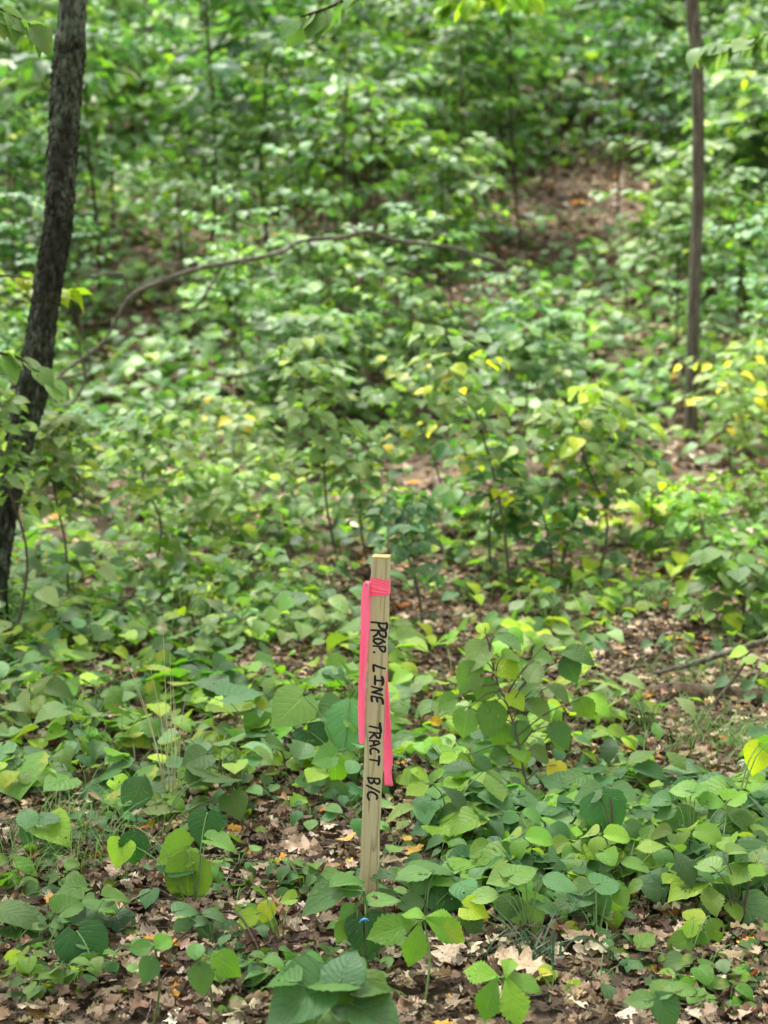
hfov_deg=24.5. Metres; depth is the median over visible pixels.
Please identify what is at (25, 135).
hillside sapling
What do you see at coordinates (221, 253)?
hillside sapling
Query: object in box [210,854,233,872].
sprout
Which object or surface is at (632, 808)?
three leaflet plant
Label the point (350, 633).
woodland plant
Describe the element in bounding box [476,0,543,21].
overhanging branch
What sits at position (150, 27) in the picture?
tree
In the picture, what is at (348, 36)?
hillside sapling
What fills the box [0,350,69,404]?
overhanging branch
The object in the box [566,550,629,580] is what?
woodland herb
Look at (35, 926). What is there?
sprout
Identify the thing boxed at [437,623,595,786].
serrated shrub
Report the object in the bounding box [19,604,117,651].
woodland herb
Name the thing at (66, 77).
tree
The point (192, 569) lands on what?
woodland herb
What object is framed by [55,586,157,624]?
woodland herb
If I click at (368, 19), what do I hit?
hillside sapling
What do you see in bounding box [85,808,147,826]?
sprout
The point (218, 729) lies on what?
woodland plant
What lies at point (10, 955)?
sprout
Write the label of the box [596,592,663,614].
woodland herb
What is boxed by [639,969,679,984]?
sprout
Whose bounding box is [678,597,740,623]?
woodland herb
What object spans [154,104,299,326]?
hillside sapling
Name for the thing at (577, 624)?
woodland herb
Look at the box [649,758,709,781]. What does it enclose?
three leaflet plant
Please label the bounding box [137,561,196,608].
woodland herb
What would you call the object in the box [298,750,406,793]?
woodland plant
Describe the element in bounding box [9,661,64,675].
woodland plant
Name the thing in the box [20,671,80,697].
woodland plant
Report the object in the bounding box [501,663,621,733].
woodland herb
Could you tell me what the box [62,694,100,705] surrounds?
woodland plant
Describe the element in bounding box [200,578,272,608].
woodland herb
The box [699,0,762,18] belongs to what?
hillside sapling
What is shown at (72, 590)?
woodland herb
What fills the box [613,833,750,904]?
three leaflet plant
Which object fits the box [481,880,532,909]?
sprout
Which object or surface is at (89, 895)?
sprout
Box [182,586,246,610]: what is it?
yellowing plant
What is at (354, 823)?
sprout
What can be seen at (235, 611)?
woodland herb
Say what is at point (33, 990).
sprout
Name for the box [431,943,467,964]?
fallen leaf
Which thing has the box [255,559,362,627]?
woodland herb
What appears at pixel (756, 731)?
three leaflet plant
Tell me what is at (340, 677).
woodland plant
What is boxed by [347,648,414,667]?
woodland plant
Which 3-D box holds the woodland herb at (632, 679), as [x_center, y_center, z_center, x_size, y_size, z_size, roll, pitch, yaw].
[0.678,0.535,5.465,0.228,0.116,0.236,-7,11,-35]
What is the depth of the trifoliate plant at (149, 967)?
3.00 m
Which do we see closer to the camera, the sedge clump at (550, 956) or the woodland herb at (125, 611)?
the sedge clump at (550, 956)
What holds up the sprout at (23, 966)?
on the ground at (418, 471)
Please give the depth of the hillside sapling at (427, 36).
21.56 m
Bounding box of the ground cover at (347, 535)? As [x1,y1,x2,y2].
[1,395,767,607]
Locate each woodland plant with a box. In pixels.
[0,631,37,660]
[0,639,54,664]
[0,650,27,677]
[0,661,67,728]
[0,664,50,701]
[0,672,73,728]
[0,694,36,720]
[0,710,31,738]
[0,718,75,748]
[0,740,76,802]
[0,753,56,787]
[0,899,53,955]
[2,698,37,721]
[5,647,85,677]
[5,658,32,690]
[6,728,96,769]
[8,739,21,747]
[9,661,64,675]
[12,697,141,760]
[16,638,69,662]
[18,612,102,647]
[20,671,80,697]
[27,699,99,732]
[30,740,80,757]
[32,747,137,792]
[35,663,109,695]
[40,609,121,638]
[44,716,151,761]
[49,874,159,938]
[53,920,127,994]
[55,634,128,664]
[55,736,142,769]
[56,633,113,655]
[56,670,129,715]
[57,673,107,706]
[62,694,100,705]
[65,693,109,726]
[67,700,150,736]
[68,715,121,742]
[69,709,161,759]
[73,612,148,657]
[74,756,188,811]
[78,690,129,706]
[79,659,169,700]
[80,718,124,749]
[85,732,174,771]
[99,677,149,704]
[99,681,209,718]
[101,617,148,638]
[106,713,196,755]
[107,808,236,900]
[110,658,211,685]
[114,659,141,673]
[119,648,192,680]
[120,764,247,833]
[126,703,247,753]
[128,624,171,645]
[136,625,231,662]
[136,677,195,712]
[137,647,172,659]
[140,718,231,749]
[141,631,214,665]
[145,667,260,703]
[146,700,215,722]
[147,649,217,673]
[152,745,217,768]
[152,767,218,793]
[157,728,279,787]
[171,674,216,705]
[177,732,285,788]
[189,687,268,721]
[194,716,243,740]
[195,641,277,686]
[199,740,278,781]
[202,677,290,713]
[213,738,290,765]
[236,725,304,738]
[239,686,272,712]
[239,753,299,786]
[240,689,315,715]
[246,665,296,688]
[251,719,353,775]
[252,666,347,700]
[257,770,304,799]
[258,669,305,687]
[260,700,357,763]
[266,671,357,699]
[278,673,323,691]
[286,648,327,670]
[298,632,359,655]
[298,661,400,699]
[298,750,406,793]
[300,753,363,782]
[304,718,413,761]
[313,743,399,785]
[314,681,355,699]
[325,617,427,686]
[327,640,359,656]
[336,744,431,784]
[340,628,395,639]
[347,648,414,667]
[354,653,419,681]
[357,684,419,718]
[359,748,442,792]
[390,641,411,652]
[390,677,428,691]
[390,713,413,733]
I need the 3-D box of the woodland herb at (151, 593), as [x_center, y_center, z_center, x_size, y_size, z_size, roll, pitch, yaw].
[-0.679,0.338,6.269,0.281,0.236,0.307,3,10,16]
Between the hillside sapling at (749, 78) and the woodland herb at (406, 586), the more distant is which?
the hillside sapling at (749, 78)
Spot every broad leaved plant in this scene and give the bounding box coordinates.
[210,682,276,766]
[261,949,399,1023]
[271,684,365,749]
[293,742,362,812]
[568,779,638,880]
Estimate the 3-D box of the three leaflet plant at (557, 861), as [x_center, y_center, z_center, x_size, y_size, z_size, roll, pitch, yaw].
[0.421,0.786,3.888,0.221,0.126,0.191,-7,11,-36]
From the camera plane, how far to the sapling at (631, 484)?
7.03 m
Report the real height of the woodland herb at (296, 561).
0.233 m
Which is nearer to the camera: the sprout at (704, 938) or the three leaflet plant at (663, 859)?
the sprout at (704, 938)
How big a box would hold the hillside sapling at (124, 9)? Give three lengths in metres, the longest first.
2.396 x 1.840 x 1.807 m
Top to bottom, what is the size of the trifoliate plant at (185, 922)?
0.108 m
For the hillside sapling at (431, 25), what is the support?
on the ground at (418, 471)
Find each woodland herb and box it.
[0,583,92,619]
[0,584,66,643]
[0,608,24,628]
[0,624,76,641]
[0,632,35,647]
[1,592,82,620]
[8,544,65,612]
[8,557,51,620]
[8,570,21,600]
[8,578,45,608]
[8,597,20,614]
[9,529,125,597]
[9,585,30,618]
[9,596,70,620]
[10,542,60,584]
[12,556,129,609]
[13,625,72,643]
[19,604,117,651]
[20,559,117,606]
[28,569,44,578]
[35,579,153,637]
[36,590,112,622]
[47,587,91,604]
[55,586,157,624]
[58,589,182,627]
[65,574,123,606]
[80,603,128,642]
[91,600,157,620]
[92,588,177,618]
[95,599,144,618]
[107,626,174,654]
[110,602,177,638]
[114,532,218,602]
[130,567,241,616]
[130,606,217,638]
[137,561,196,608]
[140,566,238,615]
[144,566,212,588]
[144,573,231,629]
[147,593,243,642]
[156,559,253,592]
[160,585,250,624]
[166,574,211,590]
[173,541,271,595]
[185,585,270,617]
[191,548,301,593]
[192,610,242,624]
[196,570,264,595]
[198,596,318,650]
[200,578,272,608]
[205,612,269,646]
[213,557,302,590]
[214,609,248,633]
[216,594,263,617]
[217,583,301,618]
[220,570,295,602]
[220,624,276,648]
[222,563,306,605]
[222,607,304,643]
[228,547,305,582]
[235,588,348,643]
[241,601,327,650]
[242,622,272,639]
[246,582,325,617]
[254,560,326,589]
[255,554,410,630]
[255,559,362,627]
[270,577,325,603]
[271,604,305,624]
[272,619,307,637]
[273,583,327,606]
[277,609,345,645]
[283,553,352,595]
[306,596,360,632]
[315,609,413,640]
[318,595,356,632]
[318,619,350,640]
[342,632,359,643]
[389,612,441,647]
[389,680,482,734]
[392,637,508,695]
[392,714,483,756]
[392,722,471,762]
[400,670,456,700]
[402,580,437,597]
[414,689,486,718]
[425,572,489,605]
[430,618,523,656]
[433,691,475,704]
[437,573,484,597]
[444,700,527,738]
[447,725,497,753]
[451,611,511,631]
[453,737,531,774]
[458,653,498,667]
[458,661,571,714]
[464,582,512,603]
[473,680,538,711]
[475,623,536,656]
[482,572,531,593]
[482,609,556,632]
[492,616,576,652]
[497,567,541,582]
[497,680,517,697]
[501,577,527,595]
[501,583,556,614]
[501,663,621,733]
[503,676,589,700]
[507,698,563,732]
[507,704,618,758]
[509,594,594,630]
[513,586,601,625]
[514,569,626,614]
[516,650,561,666]
[524,629,553,653]
[526,731,597,768]
[527,728,551,742]
[531,574,604,595]
[533,638,580,649]
[533,700,625,746]
[538,592,622,619]
[540,606,566,618]
[547,639,610,676]
[554,666,645,702]
[555,692,640,728]
[558,614,611,630]
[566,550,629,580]
[569,697,663,720]
[574,746,624,767]
[577,586,605,595]
[577,619,628,645]
[582,729,644,750]
[591,607,637,625]
[591,682,701,740]
[596,558,633,581]
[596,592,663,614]
[616,749,655,775]
[617,571,689,603]
[620,573,671,594]
[640,632,694,656]
[650,544,707,577]
[668,593,705,608]
[674,603,752,634]
[674,655,720,672]
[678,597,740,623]
[684,588,752,600]
[689,568,759,584]
[697,590,760,614]
[707,582,757,609]
[710,630,754,653]
[713,673,767,699]
[721,599,767,631]
[727,645,767,671]
[738,737,758,757]
[740,629,767,645]
[743,617,767,633]
[744,623,765,640]
[760,608,767,615]
[762,692,767,703]
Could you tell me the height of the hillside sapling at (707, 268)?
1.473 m
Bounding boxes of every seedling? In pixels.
[216,995,246,1020]
[238,889,297,937]
[266,792,307,837]
[366,907,464,1007]
[464,958,541,1023]
[535,963,557,1002]
[696,966,766,1015]
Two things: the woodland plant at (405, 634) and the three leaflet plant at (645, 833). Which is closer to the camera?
the three leaflet plant at (645, 833)
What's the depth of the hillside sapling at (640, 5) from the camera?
20.73 m
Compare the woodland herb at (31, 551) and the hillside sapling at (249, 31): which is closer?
the woodland herb at (31, 551)
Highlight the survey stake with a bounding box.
[358,554,390,912]
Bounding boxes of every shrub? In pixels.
[0,378,56,642]
[20,408,108,593]
[81,409,235,557]
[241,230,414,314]
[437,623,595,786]
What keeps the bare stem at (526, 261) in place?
on the ground at (418, 471)
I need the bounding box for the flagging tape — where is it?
[358,577,392,785]
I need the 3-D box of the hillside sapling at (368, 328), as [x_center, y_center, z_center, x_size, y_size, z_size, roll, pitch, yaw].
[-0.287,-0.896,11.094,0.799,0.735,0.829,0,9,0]
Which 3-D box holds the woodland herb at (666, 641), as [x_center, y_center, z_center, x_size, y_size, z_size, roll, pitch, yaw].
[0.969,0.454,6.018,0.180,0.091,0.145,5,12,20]
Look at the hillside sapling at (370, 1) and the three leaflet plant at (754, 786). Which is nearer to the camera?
the three leaflet plant at (754, 786)
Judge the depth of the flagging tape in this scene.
3.65 m
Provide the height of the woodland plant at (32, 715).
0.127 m
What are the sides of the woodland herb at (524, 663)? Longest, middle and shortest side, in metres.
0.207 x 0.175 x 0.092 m
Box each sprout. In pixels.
[0,844,56,878]
[0,854,39,891]
[0,873,39,899]
[0,922,50,956]
[0,945,48,985]
[2,917,89,972]
[5,962,65,1002]
[19,854,92,899]
[37,903,54,915]
[37,903,68,941]
[48,949,119,990]
[49,892,126,916]
[69,798,131,827]
[70,824,124,848]
[71,818,106,831]
[78,938,153,983]
[82,883,94,898]
[83,854,108,865]
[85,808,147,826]
[103,862,154,891]
[141,793,186,825]
[144,785,185,806]
[147,817,206,854]
[185,787,209,802]
[185,803,227,813]
[197,826,244,861]
[200,955,241,983]
[203,942,247,959]
[208,859,225,882]
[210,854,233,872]
[211,881,236,899]
[212,782,270,810]
[212,877,267,910]
[213,920,267,945]
[219,845,269,876]
[223,815,226,829]
[233,809,268,833]
[233,903,263,925]
[237,945,291,975]
[240,951,324,992]
[243,965,324,986]
[247,788,280,809]
[248,988,272,1008]
[259,858,319,896]
[274,857,338,903]
[290,800,343,830]
[302,942,349,963]
[305,782,362,807]
[320,799,394,836]
[325,888,415,929]
[325,940,354,954]
[345,845,405,886]
[346,798,362,815]
[346,863,382,872]
[359,868,406,894]
[365,936,407,968]
[380,834,411,854]
[380,970,407,998]
[396,802,437,829]
[401,824,450,852]
[404,837,458,864]
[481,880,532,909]
[560,909,637,939]
[565,944,645,1007]
[575,907,599,925]
[584,914,633,953]
[604,897,677,925]
[610,954,652,972]
[636,781,662,794]
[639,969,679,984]
[648,954,685,972]
[658,953,718,1006]
[663,940,753,974]
[677,919,710,946]
[702,923,743,940]
[704,978,759,1015]
[714,959,749,982]
[725,923,767,945]
[740,949,767,963]
[749,970,767,987]
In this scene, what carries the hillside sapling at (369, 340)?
on the ground at (418, 471)
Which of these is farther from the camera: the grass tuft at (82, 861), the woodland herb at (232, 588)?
the woodland herb at (232, 588)
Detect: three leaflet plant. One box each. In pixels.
[383,759,508,829]
[405,770,472,810]
[406,856,511,900]
[408,736,496,778]
[409,806,517,842]
[410,787,515,825]
[425,826,492,850]
[427,729,528,784]
[435,778,469,796]
[442,770,535,806]
[442,859,485,884]
[445,836,549,892]
[461,826,573,847]
[469,807,589,875]
[470,805,518,834]
[491,877,543,892]
[506,777,544,800]
[508,810,535,833]
[512,764,528,783]
[519,795,552,817]
[525,847,583,891]
[526,775,544,788]
[531,758,568,783]
[532,860,630,904]
[539,805,601,850]
[541,763,606,795]
[543,789,601,831]
[543,807,591,833]
[543,842,626,880]
[545,788,578,795]
[545,896,582,924]
[549,812,673,868]
[567,912,593,926]
[573,810,661,856]
[586,759,666,787]
[586,846,675,901]
[590,753,650,776]
[591,730,690,782]
[593,838,655,881]
[601,773,654,792]
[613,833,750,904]
[626,802,657,815]
[626,813,654,841]
[627,788,659,813]
[628,825,701,894]
[633,813,700,842]
[635,839,761,917]
[643,787,678,816]
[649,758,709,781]
[649,780,725,819]
[650,808,767,849]
[654,819,718,847]
[655,796,728,833]
[661,762,707,788]
[668,847,734,890]
[671,771,764,811]
[691,766,767,804]
[695,818,767,846]
[698,883,767,928]
[703,797,759,823]
[708,817,734,833]
[712,831,767,893]
[723,763,767,782]
[736,835,767,895]
[738,725,767,782]
[744,782,767,800]
[746,794,767,819]
[751,804,767,828]
[755,817,767,842]
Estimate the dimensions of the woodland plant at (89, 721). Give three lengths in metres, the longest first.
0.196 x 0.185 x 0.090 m
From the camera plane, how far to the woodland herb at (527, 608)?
6.57 m
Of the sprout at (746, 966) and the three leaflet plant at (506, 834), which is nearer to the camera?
the sprout at (746, 966)
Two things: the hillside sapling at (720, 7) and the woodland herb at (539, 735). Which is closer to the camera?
the woodland herb at (539, 735)
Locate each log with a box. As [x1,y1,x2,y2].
[639,682,767,708]
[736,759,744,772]
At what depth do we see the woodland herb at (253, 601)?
6.32 m
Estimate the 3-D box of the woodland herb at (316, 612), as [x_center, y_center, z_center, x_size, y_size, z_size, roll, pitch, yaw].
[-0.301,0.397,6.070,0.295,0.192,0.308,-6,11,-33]
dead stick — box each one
[0,979,48,992]
[161,911,261,959]
[268,852,308,880]
[557,495,578,589]
[652,637,767,674]
[697,663,745,724]
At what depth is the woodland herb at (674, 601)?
6.64 m
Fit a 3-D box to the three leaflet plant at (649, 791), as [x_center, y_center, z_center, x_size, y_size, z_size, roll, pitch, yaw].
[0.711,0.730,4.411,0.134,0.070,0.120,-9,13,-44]
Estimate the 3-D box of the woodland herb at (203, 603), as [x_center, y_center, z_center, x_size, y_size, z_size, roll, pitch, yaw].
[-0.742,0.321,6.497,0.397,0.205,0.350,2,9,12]
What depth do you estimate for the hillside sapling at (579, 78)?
22.55 m
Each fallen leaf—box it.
[157,622,167,629]
[284,834,321,855]
[335,832,355,840]
[402,836,412,840]
[430,715,443,725]
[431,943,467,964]
[495,946,544,974]
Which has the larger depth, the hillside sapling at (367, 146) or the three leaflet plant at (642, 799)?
the hillside sapling at (367, 146)
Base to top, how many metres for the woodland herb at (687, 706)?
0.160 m
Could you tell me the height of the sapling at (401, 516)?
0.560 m
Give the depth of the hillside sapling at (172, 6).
16.04 m
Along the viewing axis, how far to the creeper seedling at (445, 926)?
3.37 m
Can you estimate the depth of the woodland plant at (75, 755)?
4.76 m
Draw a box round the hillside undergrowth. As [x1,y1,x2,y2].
[0,0,767,464]
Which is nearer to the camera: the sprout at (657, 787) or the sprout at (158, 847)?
the sprout at (158, 847)
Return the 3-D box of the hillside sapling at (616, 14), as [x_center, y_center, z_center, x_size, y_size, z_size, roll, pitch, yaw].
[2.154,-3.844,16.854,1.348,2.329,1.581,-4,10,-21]
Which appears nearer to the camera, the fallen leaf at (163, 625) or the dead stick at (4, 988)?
the dead stick at (4, 988)
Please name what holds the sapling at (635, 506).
on the ground at (418, 471)
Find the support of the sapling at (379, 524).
on the ground at (418, 471)
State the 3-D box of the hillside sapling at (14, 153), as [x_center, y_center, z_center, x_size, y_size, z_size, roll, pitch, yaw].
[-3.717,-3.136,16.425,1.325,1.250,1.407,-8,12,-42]
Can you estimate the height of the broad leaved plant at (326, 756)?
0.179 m
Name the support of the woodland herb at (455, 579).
on the ground at (418, 471)
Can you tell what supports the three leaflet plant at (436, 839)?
on the ground at (418, 471)
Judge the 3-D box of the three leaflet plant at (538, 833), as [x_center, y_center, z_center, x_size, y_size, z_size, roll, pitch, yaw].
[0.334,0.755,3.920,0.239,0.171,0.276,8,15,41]
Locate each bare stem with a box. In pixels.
[264,217,270,269]
[325,214,328,233]
[413,249,417,292]
[525,246,529,311]
[550,256,555,306]
[624,275,630,327]
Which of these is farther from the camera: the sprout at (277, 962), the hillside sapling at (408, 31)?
the hillside sapling at (408, 31)
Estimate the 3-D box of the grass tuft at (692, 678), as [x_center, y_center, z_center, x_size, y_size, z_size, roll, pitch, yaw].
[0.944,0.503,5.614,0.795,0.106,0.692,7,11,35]
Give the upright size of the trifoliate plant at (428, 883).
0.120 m
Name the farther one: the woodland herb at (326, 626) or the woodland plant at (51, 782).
the woodland herb at (326, 626)
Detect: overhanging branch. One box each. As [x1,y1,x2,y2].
[0,6,52,58]
[0,272,92,313]
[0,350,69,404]
[279,0,364,46]
[433,0,500,28]
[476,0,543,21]
[686,31,767,73]
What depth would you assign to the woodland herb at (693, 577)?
7.14 m
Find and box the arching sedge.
[562,936,625,974]
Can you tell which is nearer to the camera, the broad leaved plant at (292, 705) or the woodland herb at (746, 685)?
the broad leaved plant at (292, 705)
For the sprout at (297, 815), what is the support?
on the ground at (418, 471)
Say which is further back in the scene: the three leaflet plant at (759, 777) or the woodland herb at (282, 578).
the woodland herb at (282, 578)
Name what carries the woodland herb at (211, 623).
on the ground at (418, 471)
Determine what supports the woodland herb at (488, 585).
on the ground at (418, 471)
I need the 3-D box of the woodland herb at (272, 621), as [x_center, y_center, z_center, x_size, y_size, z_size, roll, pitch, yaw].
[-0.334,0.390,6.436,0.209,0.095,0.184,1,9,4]
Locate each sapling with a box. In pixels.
[0,0,34,180]
[0,0,88,243]
[0,0,174,269]
[0,25,182,311]
[0,109,89,337]
[0,112,38,178]
[0,147,46,268]
[0,182,133,359]
[0,186,41,262]
[0,201,33,281]
[0,208,113,269]
[0,270,85,388]
[0,309,77,386]
[8,0,219,243]
[11,83,99,123]
[11,122,115,183]
[20,0,168,196]
[38,400,166,520]
[39,0,305,290]
[39,5,136,20]
[86,30,174,133]
[87,0,142,45]
[89,0,177,143]
[95,0,178,85]
[96,0,136,66]
[112,71,248,260]
[120,0,269,78]
[137,16,280,206]
[142,0,247,194]
[143,0,375,268]
[144,458,310,553]
[146,0,274,161]
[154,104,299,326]
[167,390,311,532]
[169,0,284,138]
[177,243,310,378]
[178,185,306,397]
[191,442,363,553]
[192,71,285,167]
[204,304,361,463]
[213,39,353,295]
[222,20,268,60]
[227,0,402,231]
[230,2,392,44]
[231,275,337,351]
[238,0,369,41]
[245,39,388,189]
[245,76,365,234]
[249,46,445,316]
[254,339,350,445]
[255,36,416,250]
[260,64,461,312]
[261,333,381,585]
[272,94,461,249]
[275,0,383,21]
[278,310,399,410]
[290,0,380,171]
[290,0,453,222]
[298,20,426,77]
[299,0,384,24]
[303,424,418,572]
[309,309,406,368]
[323,477,440,537]
[330,39,410,94]
[331,202,504,416]
[338,57,459,206]
[341,0,410,38]
[341,62,428,173]
[356,0,463,97]
[357,0,579,188]
[358,354,484,533]
[360,127,558,349]
[362,0,619,249]
[364,489,452,632]
[365,2,558,229]
[369,197,479,320]
[374,282,472,395]
[381,9,455,67]
[384,0,558,260]
[384,1,563,232]
[388,110,476,194]
[391,2,462,95]
[396,220,499,335]
[403,322,543,601]
[406,8,529,137]
[425,0,584,133]
[426,12,572,175]
[431,433,554,575]
[461,258,566,393]
[466,288,594,454]
[479,472,620,575]
[484,0,595,163]
[502,378,673,575]
[516,567,544,596]
[523,26,624,128]
[532,0,595,37]
[534,0,701,223]
[539,0,673,151]
[546,0,603,101]
[547,403,672,534]
[563,0,622,14]
[568,0,715,155]
[574,0,721,142]
[578,481,721,557]
[582,23,725,244]
[585,0,743,59]
[589,138,755,364]
[596,19,711,166]
[609,20,612,116]
[610,179,767,251]
[630,476,767,553]
[639,17,735,101]
[648,356,767,488]
[651,16,765,111]
[651,167,767,369]
[653,0,743,87]
[657,100,767,261]
[666,10,767,204]
[671,538,767,637]
[674,198,767,385]
[676,69,767,200]
[683,74,764,206]
[690,462,767,545]
[692,335,767,470]
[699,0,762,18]
[704,0,767,74]
[710,15,767,117]
[712,55,767,169]
[714,0,767,63]
[721,279,767,368]
[722,17,765,59]
[722,31,767,99]
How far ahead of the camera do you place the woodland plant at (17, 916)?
3.59 m
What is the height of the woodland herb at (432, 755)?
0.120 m
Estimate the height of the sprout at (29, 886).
0.092 m
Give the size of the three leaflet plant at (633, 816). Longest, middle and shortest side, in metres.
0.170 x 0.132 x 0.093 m
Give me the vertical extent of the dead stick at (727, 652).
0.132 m
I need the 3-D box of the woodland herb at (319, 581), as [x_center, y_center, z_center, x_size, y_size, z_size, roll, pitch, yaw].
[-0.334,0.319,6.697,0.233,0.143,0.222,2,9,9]
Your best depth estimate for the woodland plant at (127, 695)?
5.10 m
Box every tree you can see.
[0,0,87,632]
[140,0,178,145]
[683,0,704,444]
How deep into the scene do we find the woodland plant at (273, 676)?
5.58 m
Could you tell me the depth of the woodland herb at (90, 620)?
6.08 m
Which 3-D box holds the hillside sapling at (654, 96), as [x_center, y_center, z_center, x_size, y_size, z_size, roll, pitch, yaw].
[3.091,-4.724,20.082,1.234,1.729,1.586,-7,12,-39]
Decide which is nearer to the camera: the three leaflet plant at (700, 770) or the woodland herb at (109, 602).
the three leaflet plant at (700, 770)
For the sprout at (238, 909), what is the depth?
3.68 m
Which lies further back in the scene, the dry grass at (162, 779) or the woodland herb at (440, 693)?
the woodland herb at (440, 693)
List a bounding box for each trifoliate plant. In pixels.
[16,807,70,865]
[128,933,171,1023]
[170,901,249,961]
[186,942,241,1023]
[300,872,400,956]
[369,859,482,930]
[457,862,578,947]
[566,872,629,932]
[586,966,616,985]
[607,908,723,969]
[623,979,696,1023]
[643,780,747,848]
[667,840,767,935]
[731,735,767,793]
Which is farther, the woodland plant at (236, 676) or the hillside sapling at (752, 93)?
the hillside sapling at (752, 93)
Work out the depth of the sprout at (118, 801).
4.26 m
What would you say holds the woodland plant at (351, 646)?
on the ground at (418, 471)
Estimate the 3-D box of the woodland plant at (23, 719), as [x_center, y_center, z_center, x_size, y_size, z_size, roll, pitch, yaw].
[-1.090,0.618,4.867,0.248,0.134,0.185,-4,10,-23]
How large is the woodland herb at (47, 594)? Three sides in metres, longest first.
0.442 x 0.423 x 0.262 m
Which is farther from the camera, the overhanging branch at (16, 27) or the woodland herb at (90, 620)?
the woodland herb at (90, 620)
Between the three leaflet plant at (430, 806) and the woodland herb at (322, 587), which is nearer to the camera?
the three leaflet plant at (430, 806)
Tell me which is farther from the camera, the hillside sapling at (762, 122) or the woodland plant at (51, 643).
the hillside sapling at (762, 122)
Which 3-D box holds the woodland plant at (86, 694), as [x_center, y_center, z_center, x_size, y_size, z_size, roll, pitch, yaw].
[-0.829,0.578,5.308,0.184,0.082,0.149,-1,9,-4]
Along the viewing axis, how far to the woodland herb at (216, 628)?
6.17 m
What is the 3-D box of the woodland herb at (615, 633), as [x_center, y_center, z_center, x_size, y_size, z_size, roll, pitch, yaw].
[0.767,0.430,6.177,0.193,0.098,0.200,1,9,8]
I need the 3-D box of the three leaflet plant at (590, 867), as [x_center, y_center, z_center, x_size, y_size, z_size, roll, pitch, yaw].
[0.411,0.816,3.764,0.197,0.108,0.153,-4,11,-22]
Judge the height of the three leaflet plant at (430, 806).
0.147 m
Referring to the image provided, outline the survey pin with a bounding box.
[359,918,368,957]
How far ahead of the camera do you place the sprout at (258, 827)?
4.25 m
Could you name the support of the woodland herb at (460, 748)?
on the ground at (418, 471)
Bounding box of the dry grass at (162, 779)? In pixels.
[118,615,186,794]
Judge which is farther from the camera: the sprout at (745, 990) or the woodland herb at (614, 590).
the woodland herb at (614, 590)
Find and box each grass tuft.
[0,770,158,864]
[0,801,102,885]
[22,805,214,873]
[515,557,692,622]
[595,687,767,781]
[612,642,767,707]
[667,712,763,775]
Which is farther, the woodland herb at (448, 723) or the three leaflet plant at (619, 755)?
the woodland herb at (448, 723)
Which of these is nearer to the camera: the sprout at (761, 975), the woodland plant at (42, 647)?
the sprout at (761, 975)
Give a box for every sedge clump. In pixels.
[463,910,545,968]
[489,906,581,986]
[600,751,767,825]
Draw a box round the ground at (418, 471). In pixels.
[0,3,767,1023]
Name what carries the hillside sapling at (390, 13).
on the ground at (418, 471)
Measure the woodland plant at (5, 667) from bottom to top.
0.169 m
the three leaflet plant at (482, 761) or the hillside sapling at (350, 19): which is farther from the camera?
the hillside sapling at (350, 19)
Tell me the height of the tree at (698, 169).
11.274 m
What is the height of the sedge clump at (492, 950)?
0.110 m
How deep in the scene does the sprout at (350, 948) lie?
3.53 m
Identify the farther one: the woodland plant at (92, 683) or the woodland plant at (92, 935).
the woodland plant at (92, 683)
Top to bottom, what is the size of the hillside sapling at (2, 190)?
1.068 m
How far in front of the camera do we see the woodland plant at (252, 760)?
4.54 m
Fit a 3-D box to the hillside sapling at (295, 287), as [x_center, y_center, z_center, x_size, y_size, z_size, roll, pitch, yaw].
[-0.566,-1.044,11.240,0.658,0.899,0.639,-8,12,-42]
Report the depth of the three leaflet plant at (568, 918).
3.70 m
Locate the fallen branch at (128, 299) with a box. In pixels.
[55,223,522,408]
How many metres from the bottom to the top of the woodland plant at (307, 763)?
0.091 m
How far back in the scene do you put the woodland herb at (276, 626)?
6.19 m
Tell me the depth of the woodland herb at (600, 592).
6.78 m
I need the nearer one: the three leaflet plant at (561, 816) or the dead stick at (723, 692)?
the three leaflet plant at (561, 816)
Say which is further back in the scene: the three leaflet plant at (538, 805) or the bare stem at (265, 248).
the bare stem at (265, 248)
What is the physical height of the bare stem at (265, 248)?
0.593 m
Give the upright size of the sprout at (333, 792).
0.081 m
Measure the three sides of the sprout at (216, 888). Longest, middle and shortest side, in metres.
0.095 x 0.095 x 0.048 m
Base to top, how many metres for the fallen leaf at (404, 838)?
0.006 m
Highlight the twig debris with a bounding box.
[0,535,767,1023]
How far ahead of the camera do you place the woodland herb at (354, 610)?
6.31 m
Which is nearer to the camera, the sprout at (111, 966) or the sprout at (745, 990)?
the sprout at (745, 990)
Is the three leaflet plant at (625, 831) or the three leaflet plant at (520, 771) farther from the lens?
the three leaflet plant at (520, 771)
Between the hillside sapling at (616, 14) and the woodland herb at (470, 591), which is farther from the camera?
the hillside sapling at (616, 14)
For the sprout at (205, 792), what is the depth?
4.48 m
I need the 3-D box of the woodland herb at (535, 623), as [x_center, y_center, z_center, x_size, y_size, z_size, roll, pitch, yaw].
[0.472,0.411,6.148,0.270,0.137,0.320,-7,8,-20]
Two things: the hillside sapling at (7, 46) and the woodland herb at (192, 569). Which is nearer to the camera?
the woodland herb at (192, 569)
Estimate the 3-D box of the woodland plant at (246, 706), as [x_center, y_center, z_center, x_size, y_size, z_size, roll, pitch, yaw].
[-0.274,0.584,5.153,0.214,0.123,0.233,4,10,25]
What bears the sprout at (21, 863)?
on the ground at (418, 471)
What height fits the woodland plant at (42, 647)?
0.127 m

